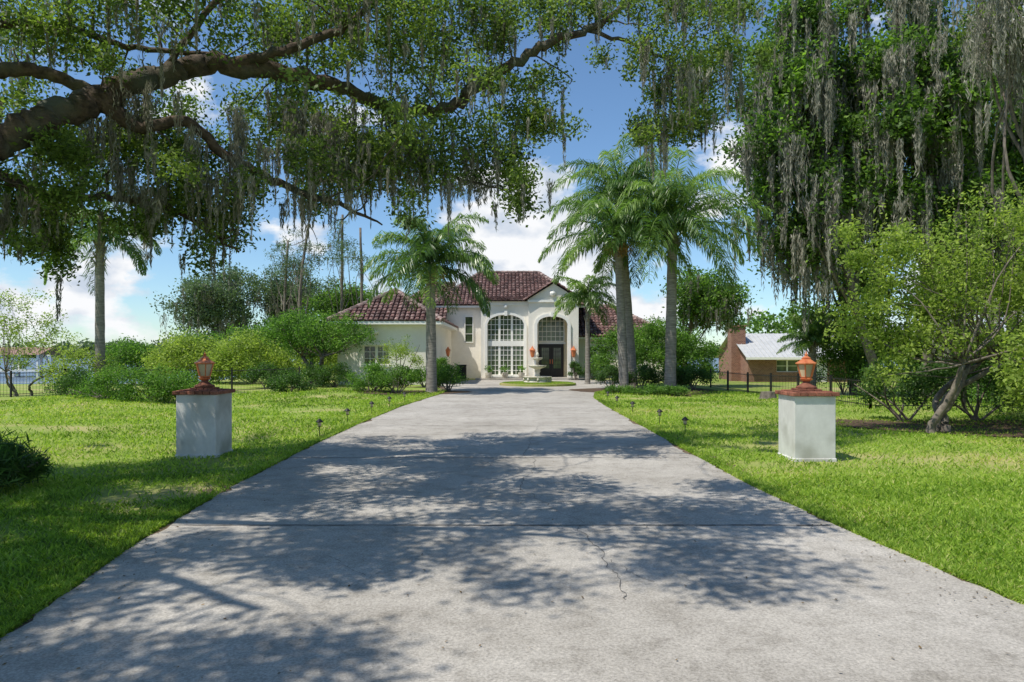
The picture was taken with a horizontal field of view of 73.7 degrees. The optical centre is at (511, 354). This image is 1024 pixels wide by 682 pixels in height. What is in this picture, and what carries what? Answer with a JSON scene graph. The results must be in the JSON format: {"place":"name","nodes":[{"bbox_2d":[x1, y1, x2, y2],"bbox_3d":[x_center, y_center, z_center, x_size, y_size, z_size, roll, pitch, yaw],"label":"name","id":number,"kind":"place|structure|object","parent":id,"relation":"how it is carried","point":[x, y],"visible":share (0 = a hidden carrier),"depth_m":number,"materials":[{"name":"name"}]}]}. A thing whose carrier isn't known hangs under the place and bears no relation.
{"place":"outdoors","nodes":[
{"label":"outdoors","id":0,"kind":"place"},
{"bbox_2d":[172,352,234,394],"bbox_3d":[-4.910,0.285,10.910,0.702,0.670,0.702,0,0,0],"label":"lantern","id":1,"kind":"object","parent":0,"point":[204,386],"depth_m":10.79,"materials":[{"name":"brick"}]},
{"bbox_2d":[198,364,211,375],"bbox_3d":[-4.910,0.246,10.910,0.256,0.188,0.222,0,0,0],"label":"lantern glass","id":2,"kind":"object","parent":1,"relation":"on","point":[202,368],"visible":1,"depth_m":10.83,"materials":[{"name":"beige glass"}]},
{"bbox_2d":[0,355,899,383],"bbox_3d":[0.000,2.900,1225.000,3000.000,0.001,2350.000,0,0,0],"label":"lake","id":3,"kind":"structure","parent":0,"point":[21,379],"depth_m":110.93,"materials":[{"name":"liquid"}]},
{"bbox_2d":[0,347,68,376],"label":"boathouse","id":4,"kind":"object","parent":3,"relation":"in","point":[29,370],"visible":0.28,"depth_m":89.64,"materials":[{"name":"white wood"}]},
{"bbox_2d":[0,380,1023,681],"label":"driveway","id":5,"kind":"structure","parent":0,"point":[516,586],"depth_m":4.78,"materials":[{"name":"concrete"}]},
{"bbox_2d":[0,410,1012,677],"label":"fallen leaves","id":6,"kind":"object","parent":5,"relation":"on","point":[418,584],"visible":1,"depth_m":5.05,"materials":[{"name":"brown plant"}]},
{"bbox_2d":[500,382,575,386],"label":"island","id":7,"kind":"structure","parent":5,"relation":"on","point":[538,385],"depth_m":33.98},
{"bbox_2d":[523,352,551,382],"bbox_3d":[1.350,0.680,36.200,1.540,1.640,1.540,0,0,0],"label":"fountain","id":8,"kind":"object","parent":7,"relation":"on","point":[537,377],"visible":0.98,"depth_m":35.88,"materials":[{"name":"stone"}]},
{"bbox_2d":[502,381,572,383],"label":"island grass","id":9,"kind":"structure","parent":7,"relation":"on","point":[551,382],"depth_m":35.41,"materials":[{"name":"plant"}]},
{"bbox_2d":[0,373,1023,640],"bbox_3d":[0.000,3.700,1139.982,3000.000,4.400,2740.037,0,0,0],"label":"lawn","id":10,"kind":"structure","parent":0,"point":[117,496],"depth_m":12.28,"materials":[{"name":"green plant"}]},
{"bbox_2d":[0,428,59,491],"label":"liriope plant","id":11,"kind":"object","parent":10,"relation":"on","point":[18,461],"visible":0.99,"depth_m":8.28,"materials":[{"name":"green plant"}]},
{"bbox_2d":[0,287,86,396],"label":"crepe myrtle","id":12,"kind":"object","parent":10,"relation":"on","point":[17,358],"visible":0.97,"depth_m":28.41,"materials":[{"name":"green plant"}]},
{"bbox_2d":[26,339,131,394],"bbox_3d":[-17.549,0.699,27.343,3.753,2.646,3.571,0,0,0],"label":"shrub","id":13,"kind":"object","parent":10,"relation":"on","point":[61,368],"visible":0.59,"depth_m":27.41,"materials":[{"name":"green plant"}]},
{"bbox_2d":[43,194,161,373],"bbox_3d":[-16.831,-2.496,27.850,4.354,8.366,4.493,0,0,35],"label":"queen palm","id":14,"kind":"object","parent":10,"relation":"on","point":[100,270],"visible":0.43,"depth_m":27.85,"materials":[{"name":"green plant"}]},
{"bbox_2d":[60,360,222,402],"bbox_3d":[-12.597,1.053,23.144,5.390,1.787,2.521,0,0,0],"label":"hedge","id":15,"kind":"object","parent":10,"relation":"on","point":[152,383],"visible":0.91,"depth_m":22.79,"materials":[{"name":"green plant"}]},
{"bbox_2d":[0,366,299,396],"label":"metal fence","id":16,"kind":"object","parent":10,"relation":"on","point":[26,393],"visible":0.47,"depth_m":27.46,"materials":[{"name":"black metal"}]},
{"bbox_2d":[40,363,322,395],"bbox_3d":[-12.687,1.144,27.080,10.426,1.647,2.105,0,0,-22],"label":"hedge","id":17,"kind":"object","parent":10,"relation":"on","point":[70,378],"visible":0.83,"depth_m":27.84,"materials":[{"name":"green plant"}]},
{"bbox_2d":[81,315,295,385],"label":"shrub","id":18,"kind":"object","parent":10,"relation":"on","point":[127,352],"visible":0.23,"depth_m":44.85,"materials":[{"name":"green plant"}]},
{"bbox_2d":[175,393,232,458],"bbox_3d":[-4.910,1.135,10.910,0.644,1.030,0.644,0,0,0],"label":"shaft","id":19,"kind":"object","parent":10,"relation":"on","point":[204,426],"visible":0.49,"depth_m":10.60,"materials":[{"name":"paint"}]},
{"bbox_2d":[146,261,264,343],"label":"oak tree","id":20,"kind":"object","parent":10,"relation":"on","point":[204,304],"visible":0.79,"depth_m":60.05,"materials":[{"name":"green plant"}]},
{"bbox_2d":[133,324,337,384],"bbox_3d":[-14.495,-0.129,39.110,13.449,4.091,6.430,0,0,-16],"label":"shrub","id":21,"kind":"object","parent":10,"relation":"on","point":[221,356],"visible":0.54,"depth_m":37.84,"materials":[{"name":"green plant"}]},
{"bbox_2d":[263,239,312,344],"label":"pine tree","id":22,"kind":"object","parent":10,"relation":"on","point":[285,276],"visible":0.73,"depth_m":56.80,"materials":[{"name":"green plant"}]},
{"bbox_2d":[242,263,347,362],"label":"oak tree","id":23,"kind":"object","parent":10,"relation":"on","point":[268,306],"visible":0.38,"depth_m":63.85,"materials":[{"name":"green plant"}]},
{"bbox_2d":[240,360,357,387],"bbox_3d":[-10.518,0.979,33.771,6.326,1.548,2.287,0,0,9],"label":"hedge","id":24,"kind":"object","parent":10,"relation":"on","point":[321,375],"visible":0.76,"depth_m":33.40,"materials":[{"name":"green plant"}]},
{"bbox_2d":[270,225,327,363],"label":"pine tree","id":25,"kind":"object","parent":10,"relation":"on","point":[301,272],"visible":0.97,"depth_m":54.64,"materials":[{"name":"green plant"}]},
{"bbox_2d":[251,305,379,385],"bbox_3d":[-10.148,-0.433,35.299,6.556,4.473,4.986,0,0,0],"label":"broadleaf tree","id":26,"kind":"object","parent":10,"relation":"on","point":[306,332],"visible":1,"depth_m":34.66,"materials":[{"name":"green plant"}]},
{"bbox_2d":[316,419,322,435],"bbox_3d":[-3.780,1.452,13.400,0.150,0.395,0.146,0,0,0],"label":"path light","id":27,"kind":"object","parent":10,"relation":"on","point":[318,421],"visible":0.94,"depth_m":13.37,"materials":[{"name":"metal"}]},
{"bbox_2d":[296,277,382,329],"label":"oak tree","id":28,"kind":"object","parent":10,"relation":"on","point":[323,302],"visible":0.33,"depth_m":58.85,"materials":[{"name":"green plant"}]},
{"bbox_2d":[321,214,363,313],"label":"pine tree","id":29,"kind":"object","parent":10,"relation":"on","point":[341,230],"visible":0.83,"depth_m":56.20,"materials":[{"name":"green plant"}]},
{"bbox_2d":[344,408,349,421],"bbox_3d":[-3.860,1.452,16.000,0.150,0.395,0.146,0,0,0],"label":"path light","id":30,"kind":"object","parent":10,"relation":"on","point":[347,410],"visible":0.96,"depth_m":15.97,"materials":[{"name":"metal"}]},
{"bbox_2d":[332,228,376,305],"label":"pine tree","id":31,"kind":"object","parent":10,"relation":"on","point":[361,262],"visible":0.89,"depth_m":53.97,"materials":[{"name":"green plant"}]},
{"bbox_2d":[0,0,788,322],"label":"live oak tree","id":32,"kind":"object","parent":10,"relation":"on","point":[348,158],"visible":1,"depth_m":9.66,"materials":[{"name":"green plant"}]},
{"bbox_2d":[368,334,425,387],"bbox_3d":[-5.611,0.325,33.608,2.860,2.721,2.448,0,0,-19],"label":"shrub","id":33,"kind":"object","parent":10,"relation":"on","point":[402,349],"visible":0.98,"depth_m":33.45,"materials":[{"name":"green plant"}]},
{"bbox_2d":[413,357,449,387],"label":"shrub","id":34,"kind":"object","parent":10,"relation":"on","point":[441,361],"visible":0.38,"depth_m":33.29,"materials":[{"name":"green plant"}]},
{"bbox_2d":[458,365,466,378],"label":"air conditioner","id":35,"kind":"object","parent":10,"relation":"on","point":[463,370],"visible":0.49,"depth_m":44.60,"materials":[{"name":"metal"}]},
{"bbox_2d":[338,284,664,384],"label":"walls","id":36,"kind":"structure","parent":10,"relation":"on","point":[471,356],"depth_m":43.60,"materials":[{"name":"beige paint"}]},
{"bbox_2d":[363,315,603,374],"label":"windows","id":37,"kind":"structure","parent":36,"relation":"attached to","point":[505,340],"depth_m":44.22,"materials":[{"name":"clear glass"}]},
{"bbox_2d":[325,271,650,323],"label":"roof ridges","id":38,"kind":"object","parent":36,"relation":"on","point":[438,316],"visible":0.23,"depth_m":38.55,"materials":[{"name":"brown tile"}]},
{"bbox_2d":[329,272,662,336],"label":"roof","id":39,"kind":"structure","parent":36,"relation":"on","point":[517,286],"depth_m":46.50,"materials":[{"name":"tile"}]},
{"bbox_2d":[330,291,664,377],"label":"trim","id":40,"kind":"structure","parent":36,"relation":"attached to","point":[442,324],"depth_m":43.51,"materials":[{"name":"white paint"}]},
{"bbox_2d":[446,346,575,356],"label":"wall lanterns","id":41,"kind":"object","parent":36,"relation":"attached to","point":[532,351],"depth_m":43.29,"materials":[{"name":"orange metal"}]},
{"bbox_2d":[537,342,565,376],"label":"door","id":42,"kind":"structure","parent":36,"relation":"attached to","point":[551,354],"depth_m":44.86,"materials":[{"name":"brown wood"}]},
{"bbox_2d":[0,338,1005,357],"bbox_3d":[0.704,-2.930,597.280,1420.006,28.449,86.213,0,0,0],"label":"distant treeline","id":43,"kind":"object","parent":10,"relation":"on","point":[87,345],"visible":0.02,"depth_m":594.62,"materials":[{"name":"green plant"}]},
{"bbox_2d":[0,386,1016,630],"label":"soil edging","id":44,"kind":"object","parent":10,"relation":"on","point":[229,489],"visible":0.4,"depth_m":7.84,"materials":[{"name":"brown soil"}]},
{"bbox_2d":[475,377,584,379],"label":"front steps","id":45,"kind":"structure","parent":10,"relation":"on","point":[560,378],"depth_m":42.94,"materials":[{"name":"concrete"}]},
{"bbox_2d":[485,373,524,377],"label":"planters","id":46,"kind":"object","parent":45,"relation":"on","point":[504,375],"visible":0.92,"depth_m":43.25,"materials":[{"name":"ceramic"}]},
{"bbox_2d":[484,365,525,371],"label":"planter plants","id":47,"kind":"object","parent":46,"relation":"on","point":[504,369],"visible":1,"depth_m":43.37,"materials":[{"name":"green plant"}]},
{"bbox_2d":[565,360,597,379],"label":"shrub","id":48,"kind":"object","parent":10,"relation":"on","point":[576,367],"visible":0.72,"depth_m":42.58,"materials":[{"name":"green plant"}]},
{"bbox_2d":[551,274,616,383],"bbox_3d":[4.182,-1.327,36.903,3.797,6.053,3.835,0,0,-26],"label":"queen palm","id":49,"kind":"object","parent":10,"relation":"on","point":[584,295],"visible":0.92,"depth_m":36.87,"materials":[{"name":"green plant"}]},
{"bbox_2d":[551,133,690,387],"bbox_3d":[5.252,-4.103,32.563,6.843,11.985,6.548,0,0,0],"label":"queen palm","id":50,"kind":"object","parent":10,"relation":"on","point":[636,166],"visible":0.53,"depth_m":32.21,"materials":[{"name":"green plant"}]},
{"bbox_2d":[584,314,727,384],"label":"shrub","id":51,"kind":"object","parent":10,"relation":"on","point":[686,340],"visible":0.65,"depth_m":40.05,"materials":[{"name":"green plant"}]},
{"bbox_2d":[657,409,662,423],"bbox_3d":[3.420,1.452,15.800,0.150,0.395,0.146,0,0,0],"label":"path light","id":52,"kind":"object","parent":10,"relation":"on","point":[659,411],"visible":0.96,"depth_m":15.77,"materials":[{"name":"metal"}]},
{"bbox_2d":[682,417,688,431],"bbox_3d":[3.500,1.452,13.800,0.150,0.395,0.146,0,0,0],"label":"path light","id":53,"kind":"object","parent":10,"relation":"on","point":[685,419],"visible":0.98,"depth_m":13.77,"materials":[{"name":"metal"}]},
{"bbox_2d":[350,388,1023,436],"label":"mulch beds","id":54,"kind":"object","parent":10,"relation":"on","point":[989,424],"visible":0.47,"depth_m":15.89,"materials":[{"name":"brown soil"}]},
{"bbox_2d":[343,360,421,392],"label":"shrub","id":55,"kind":"object","parent":54,"relation":"on","point":[378,377],"visible":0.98,"depth_m":28.11,"materials":[{"name":"green plant"}]},
{"bbox_2d":[363,212,499,391],"bbox_3d":[-3.290,-2.133,28.494,5.544,7.668,5.884,0,0,0],"label":"queen palm","id":56,"kind":"object","parent":54,"relation":"on","point":[437,255],"visible":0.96,"depth_m":27.99,"materials":[{"name":"green plant"}]},
{"bbox_2d":[423,362,468,390],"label":"shrub","id":57,"kind":"object","parent":54,"relation":"on","point":[444,374],"visible":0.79,"depth_m":29.52,"materials":[{"name":"green plant"}]},
{"bbox_2d":[538,179,701,386],"bbox_3d":[4.890,-2.731,30.515,6.402,9.293,6.457,0,0,-26],"label":"queen palm","id":58,"kind":"object","parent":54,"relation":"on","point":[603,218],"visible":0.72,"depth_m":30.22,"materials":[{"name":"green plant"}]},
{"bbox_2d":[605,381,692,395],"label":"ground cover","id":59,"kind":"object","parent":54,"relation":"on","point":[650,389],"visible":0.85,"depth_m":27.54,"materials":[{"name":"green plant"}]},
{"bbox_2d":[591,363,713,388],"bbox_3d":[6.460,1.027,31.255,5.632,1.339,2.242,0,0,0],"label":"hedge","id":60,"kind":"object","parent":54,"relation":"on","point":[685,376],"visible":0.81,"depth_m":31.05,"materials":[{"name":"green plant"}]},
{"bbox_2d":[587,147,772,386],"bbox_3d":[7.205,-3.364,29.916,7.945,10.295,8.214,0,0,0],"label":"queen palm","id":61,"kind":"object","parent":54,"relation":"on","point":[675,213],"visible":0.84,"depth_m":28.94,"materials":[{"name":"green plant"}]},
{"bbox_2d":[815,167,1023,433],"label":"privet tree","id":62,"kind":"object","parent":54,"relation":"on","point":[936,306],"visible":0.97,"depth_m":14.30,"materials":[{"name":"green plant"}]},
{"bbox_2d":[841,347,1023,420],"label":"shrub","id":63,"kind":"object","parent":54,"relation":"on","point":[909,385],"visible":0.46,"depth_m":16.82,"materials":[{"name":"green plant"}]},
{"bbox_2d":[959,189,1023,425],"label":"privet tree","id":64,"kind":"object","parent":54,"relation":"on","point":[1016,377],"visible":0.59,"depth_m":13.42,"materials":[{"name":"green plant"}]},
{"bbox_2d":[658,264,760,363],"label":"cypress tree","id":65,"kind":"object","parent":10,"relation":"on","point":[702,299],"visible":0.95,"depth_m":52.48,"materials":[{"name":"green plant"}]},
{"bbox_2d":[728,322,746,380],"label":"chimney","id":66,"kind":"object","parent":10,"relation":"on","point":[734,356],"visible":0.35,"depth_m":67.20,"materials":[{"name":"red brick"}]},
{"bbox_2d":[759,391,776,398],"bbox_3d":[9.375,1.532,25.000,0.760,0.370,0.741,0,0,0],"label":"tree stump","id":67,"kind":"object","parent":10,"relation":"on","point":[766,394],"visible":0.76,"depth_m":24.79,"materials":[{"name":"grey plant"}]},
{"bbox_2d":[719,342,846,381],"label":"walls","id":68,"kind":"structure","parent":10,"relation":"on","point":[760,367],"depth_m":65.00,"materials":[{"name":"red brick"}]},
{"bbox_2d":[715,333,841,359],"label":"roof","id":69,"kind":"structure","parent":68,"relation":"on","point":[759,346],"depth_m":66.32,"materials":[{"name":"metal"}]},
{"bbox_2d":[777,360,826,381],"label":"windows","id":70,"kind":"structure","parent":68,"relation":"attached to","point":[786,365],"depth_m":65.18,"materials":[{"name":"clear glass"}]},
{"bbox_2d":[777,394,836,461],"bbox_3d":[4.530,1.135,10.510,0.644,1.030,0.644,0,0,0],"label":"shaft","id":71,"kind":"object","parent":10,"relation":"on","point":[807,428],"visible":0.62,"depth_m":10.20,"materials":[{"name":"paint"}]},
{"bbox_2d":[707,0,913,396],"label":"cypress tree","id":72,"kind":"object","parent":10,"relation":"on","point":[778,123],"visible":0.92,"depth_m":32.26,"materials":[{"name":"green plant"}]},
{"bbox_2d":[776,314,848,386],"bbox_3d":[17.534,-0.015,40.000,4.114,4.895,3.950,0,0,0],"label":"palmetto","id":73,"kind":"object","parent":10,"relation":"on","point":[812,340],"visible":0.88,"depth_m":39.70,"materials":[{"name":"green plant"}]},
{"bbox_2d":[746,120,906,394],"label":"cypress tree","id":74,"kind":"object","parent":10,"relation":"on","point":[813,314],"visible":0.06,"depth_m":41.68,"materials":[{"name":"green plant"}]},
{"bbox_2d":[722,297,980,372],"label":"background trees","id":75,"kind":"object","parent":10,"relation":"on","point":[757,322],"visible":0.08,"depth_m":102.10,"materials":[{"name":"green plant"}]},
{"bbox_2d":[710,368,1017,411],"bbox_3d":[12.826,1.194,23.366,8.030,1.079,18.787,0,0,-42],"label":"metal fence","id":76,"kind":"object","parent":10,"relation":"on","point":[770,375],"visible":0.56,"depth_m":25.05,"materials":[{"name":"black metal"}]},
{"bbox_2d":[802,317,979,394],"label":"shrub","id":77,"kind":"object","parent":10,"relation":"on","point":[854,355],"visible":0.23,"depth_m":40.29,"materials":[{"name":"green plant"}]},
{"bbox_2d":[808,0,1023,396],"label":"cypress tree","id":78,"kind":"object","parent":10,"relation":"on","point":[914,70],"visible":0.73,"depth_m":31.14,"materials":[{"name":"green plant"}]},
{"bbox_2d":[894,109,1023,354],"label":"cypress tree","id":79,"kind":"object","parent":10,"relation":"on","point":[993,130],"depth_m":46.24,"materials":[{"name":"green plant"}]},
{"bbox_2d":[915,8,1023,343],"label":"cypress tree","id":80,"kind":"object","parent":10,"relation":"on","point":[1015,158],"visible":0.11,"depth_m":34.83,"materials":[{"name":"green plant"}]},
{"bbox_2d":[947,334,1017,404],"bbox_3d":[18.393,0.366,23.134,10.508,3.894,4.327,0,0,-26],"label":"shrub","id":81,"kind":"object","parent":10,"relation":"on","point":[974,392],"visible":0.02,"depth_m":21.73,"materials":[{"name":"green plant"}]},
{"bbox_2d":[945,0,1023,272],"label":"mossy oak tree","id":82,"kind":"object","parent":10,"relation":"on","point":[995,23],"visible":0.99,"depth_m":22.06,"materials":[{"name":"grey plant"}]},
{"bbox_2d":[0,0,1023,355],"label":"sky","id":83,"kind":"structure","parent":0,"point":[605,103],"materials":[{"name":"blue"}]},
{"bbox_2d":[775,351,839,395],"bbox_3d":[4.530,0.285,10.510,0.702,0.670,0.702,0,0,0],"label":"lantern","id":84,"kind":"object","parent":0,"point":[805,387],"depth_m":10.39,"materials":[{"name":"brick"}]},
{"bbox_2d":[798,364,812,376],"bbox_3d":[4.530,0.246,10.510,0.256,0.188,0.222,0,0,0],"label":"lantern glass","id":85,"kind":"object","parent":84,"relation":"on","point":[808,369],"visible":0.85,"depth_m":10.44,"materials":[{"name":"beige glass"}]}
]}

